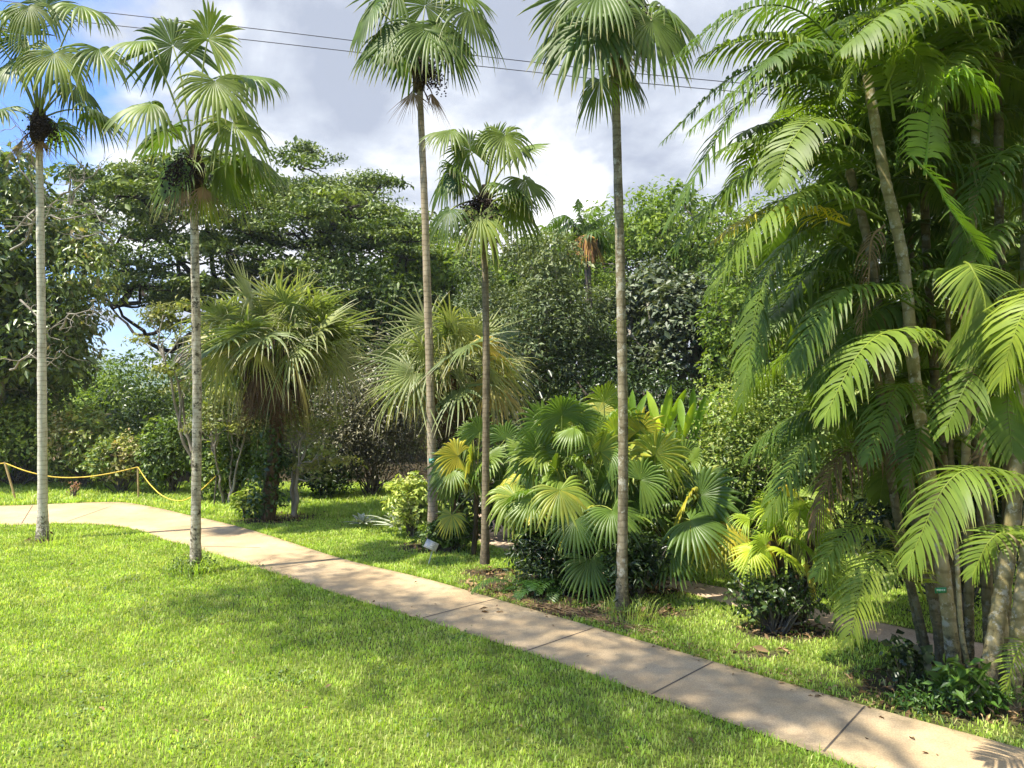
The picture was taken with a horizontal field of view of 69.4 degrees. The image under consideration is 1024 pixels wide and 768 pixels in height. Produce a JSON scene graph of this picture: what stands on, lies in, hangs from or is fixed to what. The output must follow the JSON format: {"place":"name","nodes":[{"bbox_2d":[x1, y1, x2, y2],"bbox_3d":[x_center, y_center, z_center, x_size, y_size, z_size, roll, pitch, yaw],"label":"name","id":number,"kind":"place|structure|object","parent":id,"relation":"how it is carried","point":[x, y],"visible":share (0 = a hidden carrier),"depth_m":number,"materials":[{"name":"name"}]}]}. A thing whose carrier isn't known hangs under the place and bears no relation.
{"place":"outdoors","nodes":[
{"label":"outdoors","id":0,"kind":"place"},
{"bbox_2d":[0,0,793,87],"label":"power cable","id":1,"kind":"object","parent":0,"point":[367,42],"visible":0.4,"depth_m":26.06,"materials":[{"name":"black rubber"}]},
{"bbox_2d":[43,17,844,101],"bbox_3d":[-3.998,-11.994,26.464,78.536,7.882,0.027,0,0,0],"label":"power cable","id":2,"kind":"object","parent":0,"point":[435,61],"visible":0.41,"depth_m":26.45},
{"bbox_2d":[0,0,1014,379],"label":"sky","id":3,"kind":"structure","parent":0,"point":[349,118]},
{"bbox_2d":[0,390,1023,767],"bbox_3d":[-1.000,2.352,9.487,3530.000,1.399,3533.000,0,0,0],"label":"ground","id":4,"kind":"structure","parent":0,"point":[750,738],"depth_m":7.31,"materials":[{"name":"green plant"}]},
{"bbox_2d":[4,462,15,499],"bbox_3d":[-13.143,2.586,19.387,0.365,1.093,0.056,0,0,0],"label":"fence post","id":5,"kind":"object","parent":4,"relation":"on","point":[10,481],"visible":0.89,"depth_m":19.37,"materials":[{"name":"brown wood"}]},
{"bbox_2d":[0,393,82,485],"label":"hedge shrub","id":6,"kind":"object","parent":4,"relation":"on","point":[17,436],"visible":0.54,"depth_m":21.98,"materials":[{"name":"green plant"}]},
{"bbox_2d":[4,337,91,461],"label":"broadleaf tree","id":7,"kind":"object","parent":4,"relation":"on","point":[73,393],"visible":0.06,"depth_m":24.47,"materials":[{"name":"green plant"}]},
{"bbox_2d":[17,526,81,547],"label":"weed tuft","id":8,"kind":"object","parent":4,"relation":"on","point":[54,534],"visible":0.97,"depth_m":14.34,"materials":[{"name":"green plant"}]},
{"bbox_2d":[0,112,132,481],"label":"broadleaf tree","id":9,"kind":"object","parent":4,"relation":"on","point":[68,326],"visible":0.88,"depth_m":21.54,"materials":[{"name":"green plant"}]},
{"bbox_2d":[65,481,80,496],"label":"flowering plant","id":10,"kind":"object","parent":4,"relation":"on","point":[73,491],"visible":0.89,"depth_m":20.08,"materials":[{"name":"brown plant"}]},
{"bbox_2d":[0,0,147,541],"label":"fan palm","id":11,"kind":"object","parent":4,"relation":"on","point":[40,127],"visible":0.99,"depth_m":14.50,"materials":[{"name":"green plant"}]},
{"bbox_2d":[29,401,137,488],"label":"hedge shrub","id":12,"kind":"object","parent":4,"relation":"on","point":[77,434],"visible":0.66,"depth_m":21.50,"materials":[{"name":"green plant"}]},
{"bbox_2d":[81,427,150,491],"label":"hedge shrub","id":13,"kind":"object","parent":4,"relation":"on","point":[116,455],"visible":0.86,"depth_m":20.60,"materials":[{"name":"green plant"}]},
{"bbox_2d":[137,468,139,497],"bbox_3d":[-10.000,2.675,19.787,0.081,0.906,0.056,0,0,0],"label":"fence post","id":14,"kind":"object","parent":4,"relation":"on","point":[138,494],"visible":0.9,"depth_m":19.77,"materials":[{"name":"brown wood"}]},
{"bbox_2d":[0,463,215,500],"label":"fence rope","id":15,"kind":"object","parent":14,"relation":"attached to","point":[111,473],"visible":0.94,"depth_m":19.43,"materials":[{"name":"yellow fabric"}]},
{"bbox_2d":[48,350,231,432],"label":"woodland tree","id":16,"kind":"object","parent":4,"relation":"on","point":[106,385],"visible":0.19,"depth_m":38.89,"materials":[{"name":"green plant"}]},
{"bbox_2d":[81,376,212,477],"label":"woodland tree","id":17,"kind":"object","parent":4,"relation":"on","point":[134,419],"visible":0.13,"depth_m":26.10,"materials":[{"name":"green plant"}]},
{"bbox_2d":[132,410,217,492],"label":"hedge shrub","id":18,"kind":"object","parent":4,"relation":"on","point":[163,448],"visible":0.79,"depth_m":20.55,"materials":[{"name":"green plant"}]},
{"bbox_2d":[121,295,234,499],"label":"pale tree","id":19,"kind":"object","parent":4,"relation":"on","point":[158,315],"visible":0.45,"depth_m":19.33,"materials":[{"name":"green plant"}]},
{"bbox_2d":[152,548,226,578],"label":"weed tuft","id":20,"kind":"object","parent":4,"relation":"on","point":[184,566],"visible":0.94,"depth_m":11.87,"materials":[{"name":"green plant"}]},
{"bbox_2d":[101,0,291,573],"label":"fan palm","id":21,"kind":"object","parent":4,"relation":"on","point":[190,171],"visible":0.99,"depth_m":11.97,"materials":[{"name":"green plant"}]},
{"bbox_2d":[0,479,396,517],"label":"grass","id":22,"kind":"structure","parent":4,"relation":"on","point":[26,494],"depth_m":19.62,"materials":[{"name":"green plant"}]},
{"bbox_2d":[213,474,217,504],"bbox_3d":[-7.453,2.692,18.586,0.120,0.861,0.045,0,0,0],"label":"fence post","id":23,"kind":"object","parent":4,"relation":"on","point":[215,488],"visible":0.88,"depth_m":18.57,"materials":[{"name":"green wood"}]},
{"bbox_2d":[178,384,264,503],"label":"pale tree","id":24,"kind":"object","parent":4,"relation":"on","point":[210,427],"visible":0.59,"depth_m":18.54,"materials":[{"name":"green plant"}]},
{"bbox_2d":[184,409,268,501],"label":"hedge shrub","id":25,"kind":"object","parent":4,"relation":"on","point":[224,452],"visible":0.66,"depth_m":19.16,"materials":[{"name":"green plant"}]},
{"bbox_2d":[121,368,335,455],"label":"woodland tree","id":26,"kind":"object","parent":4,"relation":"on","point":[226,415],"visible":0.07,"depth_m":27.76,"materials":[{"name":"green plant"}]},
{"bbox_2d":[228,488,261,515],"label":"plant","id":27,"kind":"object","parent":4,"relation":"on","point":[238,497],"visible":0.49,"depth_m":17.14,"materials":[{"name":"green plant"}]},
{"bbox_2d":[45,135,489,449],"bbox_3d":[-12.924,-4.877,35.776,24.208,16.204,16.853,0,0,0],"label":"spreading tree","id":28,"kind":"object","parent":4,"relation":"on","point":[358,215],"visible":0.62,"depth_m":31.63,"materials":[{"name":"green plant"}]},
{"bbox_2d":[167,255,383,521],"bbox_3d":[-5.214,0.156,16.823,4.923,6.179,4.595,0,0,-31],"label":"shaggy palm","id":29,"kind":"object","parent":4,"relation":"on","point":[239,334],"visible":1,"depth_m":16.34,"materials":[{"name":"green plant"}]},
{"bbox_2d":[264,397,368,517],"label":"pale tree","id":30,"kind":"object","parent":4,"relation":"on","point":[297,463],"visible":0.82,"depth_m":17.08,"materials":[{"name":"green plant"}]},
{"bbox_2d":[284,432,364,499],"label":"dark shrub","id":31,"kind":"object","parent":4,"relation":"on","point":[334,485],"visible":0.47,"depth_m":19.75,"materials":[{"name":"green plant"}]},
{"bbox_2d":[273,228,447,452],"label":"woodland tree","id":32,"kind":"object","parent":4,"relation":"on","point":[390,285],"visible":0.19,"depth_m":29.87,"materials":[{"name":"green plant"}]},
{"bbox_2d":[346,511,377,524],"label":"agave","id":33,"kind":"object","parent":4,"relation":"on","point":[361,519],"visible":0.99,"depth_m":16.02,"materials":[{"name":"green plant"}]},
{"bbox_2d":[292,324,442,494],"bbox_3d":[-3.918,0.737,20.501,4.384,4.779,3.105,0,0,0],"label":"grey bush","id":34,"kind":"object","parent":4,"relation":"on","point":[363,429],"visible":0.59,"depth_m":20.10,"materials":[{"name":"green plant"}]},
{"bbox_2d":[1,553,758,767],"bbox_3d":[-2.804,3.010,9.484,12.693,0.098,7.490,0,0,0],"label":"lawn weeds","id":35,"kind":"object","parent":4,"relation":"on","point":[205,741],"visible":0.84,"depth_m":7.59,"materials":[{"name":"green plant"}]},
{"bbox_2d":[366,506,404,529],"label":"agave","id":36,"kind":"object","parent":4,"relation":"on","point":[391,524],"visible":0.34,"depth_m":15.28,"materials":[{"name":"green plant"}]},
{"bbox_2d":[379,470,442,536],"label":"shrub","id":37,"kind":"object","parent":4,"relation":"on","point":[408,499],"visible":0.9,"depth_m":14.72,"materials":[{"name":"green plant"}]},
{"bbox_2d":[347,0,507,537],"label":"fan palm","id":38,"kind":"object","parent":4,"relation":"on","point":[398,45],"visible":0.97,"depth_m":14.30,"materials":[{"name":"green plant"}]},
{"bbox_2d":[423,539,438,563],"bbox_3d":[-1.356,2.837,12.419,0.254,0.468,0.095,0,0,0],"label":"plant sign","id":39,"kind":"object","parent":4,"relation":"on","point":[431,545],"visible":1,"depth_m":12.42,"materials":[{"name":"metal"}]},
{"bbox_2d":[340,208,522,448],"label":"woodland tree","id":40,"kind":"object","parent":4,"relation":"on","point":[439,278],"visible":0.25,"depth_m":32.11,"materials":[{"name":"green plant"}]},
{"bbox_2d":[365,292,528,454],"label":"woodland tree","id":41,"kind":"object","parent":4,"relation":"on","point":[445,406],"visible":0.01,"depth_m":25.12,"materials":[{"name":"green plant"}]},
{"bbox_2d":[346,285,551,523],"bbox_3d":[-1.218,0.476,15.587,4.195,5.348,4.164,0,0,0],"label":"shaggy palm","id":42,"kind":"object","parent":4,"relation":"on","point":[408,370],"visible":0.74,"depth_m":15.05,"materials":[{"name":"green plant"}]},
{"bbox_2d":[409,513,489,552],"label":"shrub","id":43,"kind":"object","parent":4,"relation":"on","point":[448,544],"visible":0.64,"depth_m":13.44,"materials":[{"name":"green plant"}]},
{"bbox_2d":[425,412,523,554],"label":"fan palm","id":44,"kind":"object","parent":4,"relation":"on","point":[451,474],"visible":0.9,"depth_m":13.20,"materials":[{"name":"green plant"}]},
{"bbox_2d":[418,121,557,564],"bbox_3d":[-0.392,-0.710,12.113,2.353,7.261,1.683,0,0,0],"label":"fan palm","id":45,"kind":"object","parent":4,"relation":"on","point":[488,216],"visible":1,"depth_m":11.83,"materials":[{"name":"green plant"}]},
{"bbox_2d":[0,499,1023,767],"bbox_3d":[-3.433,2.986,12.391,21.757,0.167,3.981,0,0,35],"label":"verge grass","id":46,"kind":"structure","parent":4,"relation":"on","point":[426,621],"depth_m":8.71,"materials":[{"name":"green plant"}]},
{"bbox_2d":[47,207,989,437],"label":"woodland","id":47,"kind":"object","parent":4,"relation":"on","point":[158,355],"visible":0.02,"depth_m":49.23,"materials":[{"name":"green plant"}]},
{"bbox_2d":[24,511,1023,754],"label":"fallen litter","id":48,"kind":"object","parent":4,"relation":"on","point":[590,614],"visible":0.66,"depth_m":9.41,"materials":[{"name":"brown plant"}]},
{"bbox_2d":[471,573,592,601],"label":"ground cover","id":49,"kind":"object","parent":4,"relation":"on","point":[535,585],"visible":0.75,"depth_m":10.54,"materials":[{"name":"green plant"}]},
{"bbox_2d":[437,228,636,448],"bbox_3d":[0.432,-1.012,24.086,6.540,8.321,5.277,0,0,28],"label":"woodland tree","id":50,"kind":"object","parent":4,"relation":"on","point":[558,326],"visible":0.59,"depth_m":22.76,"materials":[{"name":"green plant"}]},
{"bbox_2d":[466,220,615,393],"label":"woodland tree","id":51,"kind":"object","parent":4,"relation":"on","point":[516,273],"visible":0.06,"depth_m":32.63,"materials":[{"name":"green plant"}]},
{"bbox_2d":[447,416,638,532],"bbox_3d":[1.083,1.866,14.570,4.768,2.533,1.780,0,0,0],"label":"dark shrub","id":52,"kind":"object","parent":4,"relation":"on","point":[491,505],"visible":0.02,"depth_m":14.43,"materials":[{"name":"green plant"}]},
{"bbox_2d":[503,502,616,598],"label":"undergrowth","id":53,"kind":"object","parent":4,"relation":"on","point":[549,562],"visible":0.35,"depth_m":10.74,"materials":[{"name":"green plant"}]},
{"bbox_2d":[541,199,614,391],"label":"feather palm","id":54,"kind":"object","parent":4,"relation":"on","point":[596,246],"visible":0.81,"depth_m":25.95,"materials":[{"name":"green plant"}]},
{"bbox_2d":[485,380,677,605],"bbox_3d":[1.033,1.507,11.503,2.810,3.143,3.202,0,0,29],"label":"fan palm clump","id":55,"kind":"object","parent":4,"relation":"on","point":[518,497],"visible":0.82,"depth_m":10.87,"materials":[{"name":"green plant"}]},
{"bbox_2d":[517,0,703,614],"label":"fan palm","id":56,"kind":"object","parent":4,"relation":"on","point":[628,29],"visible":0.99,"depth_m":9.71,"materials":[{"name":"green plant"}]},
{"bbox_2d":[499,336,733,466],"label":"woodland tree","id":57,"kind":"object","parent":4,"relation":"on","point":[640,381],"visible":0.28,"depth_m":21.54,"materials":[{"name":"green plant"}]},
{"bbox_2d":[596,590,669,625],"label":"weed tuft","id":58,"kind":"object","parent":4,"relation":"on","point":[635,608],"visible":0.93,"depth_m":9.63,"materials":[{"name":"green plant"}]},
{"bbox_2d":[600,526,674,604],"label":"undergrowth","id":59,"kind":"object","parent":4,"relation":"on","point":[639,575],"visible":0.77,"depth_m":10.08,"materials":[{"name":"green plant"}]},
{"bbox_2d":[549,174,779,381],"bbox_3d":[6.161,-2.630,29.968,10.172,11.646,7.321,0,0,0],"label":"woodland tree","id":60,"kind":"object","parent":4,"relation":"on","point":[643,239],"visible":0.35,"depth_m":28.79,"materials":[{"name":"green plant"}]},
{"bbox_2d":[581,407,752,594],"bbox_3d":[2.156,1.713,11.177,2.634,2.746,2.680,0,0,0],"label":"fan palm clump","id":61,"kind":"object","parent":4,"relation":"on","point":[703,504],"visible":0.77,"depth_m":10.62,"materials":[{"name":"green plant"}]},
{"bbox_2d":[593,385,756,539],"bbox_3d":[3.232,1.551,14.332,3.499,3.084,2.019,0,0,0],"label":"paddle leaf plant","id":62,"kind":"object","parent":4,"relation":"on","point":[670,413],"visible":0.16,"depth_m":14.05,"materials":[{"name":"green plant"}]},
{"bbox_2d":[587,255,765,435],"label":"woodland tree","id":63,"kind":"object","parent":4,"relation":"on","point":[668,332],"visible":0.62,"depth_m":23.19,"materials":[{"name":"green plant"}]},
{"bbox_2d":[673,495,766,563],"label":"paddle leaf plant","id":64,"kind":"object","parent":4,"relation":"on","point":[740,505],"visible":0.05,"depth_m":12.50,"materials":[{"name":"green plant"}]},
{"bbox_2d":[663,466,787,548],"bbox_3d":[3.687,2.289,13.639,3.046,1.605,1.612,0,0,0],"label":"dark shrub","id":65,"kind":"object","parent":4,"relation":"on","point":[749,494],"visible":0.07,"depth_m":13.23,"materials":[{"name":"green plant"}]},
{"bbox_2d":[699,551,768,581],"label":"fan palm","id":66,"kind":"object","parent":4,"relation":"on","point":[708,563],"visible":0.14,"depth_m":11.52,"materials":[{"name":"green plant"}]},
{"bbox_2d":[676,348,851,536],"bbox_3d":[4.694,1.127,13.744,3.469,3.926,2.455,0,0,0],"label":"round shrub","id":67,"kind":"object","parent":4,"relation":"on","point":[748,435],"visible":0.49,"depth_m":13.43,"materials":[{"name":"green plant"}]},
{"bbox_2d":[721,564,836,633],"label":"dark shrub","id":68,"kind":"object","parent":4,"relation":"on","point":[762,602],"visible":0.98,"depth_m":9.03,"materials":[{"name":"green plant"}]},
{"bbox_2d":[727,479,854,623],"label":"lime fan palm","id":69,"kind":"object","parent":4,"relation":"on","point":[768,544],"visible":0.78,"depth_m":9.28,"materials":[{"name":"green plant"}]},
{"bbox_2d":[686,183,896,490],"bbox_3d":[8.210,-1.285,20.787,6.030,8.860,4.986,0,0,33],"label":"woodland tree","id":70,"kind":"object","parent":4,"relation":"on","point":[728,303],"visible":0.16,"depth_m":20.70,"materials":[{"name":"green plant"}]},
{"bbox_2d":[658,0,1023,710],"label":"feather palm clump","id":71,"kind":"object","parent":4,"relation":"on","point":[930,92],"visible":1,"depth_m":7.41,"materials":[{"name":"plant"}]},
{"bbox_2d":[935,587,946,592],"bbox_3d":[4.282,2.061,7.388,0.118,0.061,0.008,0,0,0],"label":"plant tag","id":72,"kind":"object","parent":71,"relation":"attached to","point":[942,590],"visible":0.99,"depth_m":7.39,"materials":[{"name":"green plastic"}]},
{"bbox_2d":[772,387,927,542],"bbox_3d":[6.554,1.488,14.431,3.360,3.208,2.190,0,0,0],"label":"round shrub","id":73,"kind":"object","parent":4,"relation":"on","point":[846,485],"visible":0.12,"depth_m":14.03,"materials":[{"name":"green plant"}]},
{"bbox_2d":[772,7,1021,438],"bbox_3d":[9.685,-3.196,17.271,7.362,12.631,5.116,0,0,0],"label":"woodland tree","id":74,"kind":"object","parent":4,"relation":"on","point":[888,237],"visible":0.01,"depth_m":17.00,"materials":[{"name":"green plant"}]},
{"bbox_2d":[879,629,933,692],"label":"shrub","id":75,"kind":"object","parent":4,"relation":"on","point":[907,660],"visible":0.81,"depth_m":7.18,"materials":[{"name":"green plant"}]},
{"bbox_2d":[841,409,1023,620],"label":"undergrowth","id":76,"kind":"object","parent":4,"relation":"on","point":[886,513],"visible":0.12,"depth_m":9.46,"materials":[{"name":"green plant"}]},
{"bbox_2d":[869,120,1023,408],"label":"woodland tree","id":77,"kind":"object","parent":4,"relation":"on","point":[1008,212],"visible":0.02,"depth_m":13.50,"materials":[{"name":"green plant"}]},
{"bbox_2d":[884,669,1023,720],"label":"ground cover","id":78,"kind":"object","parent":4,"relation":"on","point":[913,695],"visible":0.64,"depth_m":6.84,"materials":[{"name":"green plant"}]},
{"bbox_2d":[922,652,1011,717],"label":"shrub","id":79,"kind":"object","parent":4,"relation":"on","point":[951,685],"visible":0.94,"depth_m":6.76,"materials":[{"name":"green plant"}]},
{"bbox_2d":[0,502,1023,767],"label":"path","id":80,"kind":"structure","parent":0,"point":[840,728],"depth_m":8.23,"materials":[{"name":"concrete"}]},
{"bbox_2d":[78,360,1012,389],"bbox_3d":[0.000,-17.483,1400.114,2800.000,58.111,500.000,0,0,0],"label":"mountain","id":81,"kind":"structure","parent":0,"point":[153,382],"depth_m":1281.99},
{"bbox_2d":[478,506,1023,668],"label":"side path","id":82,"kind":"structure","parent":0,"point":[884,631],"depth_m":9.73,"materials":[{"name":"beige concrete"}]}
]}

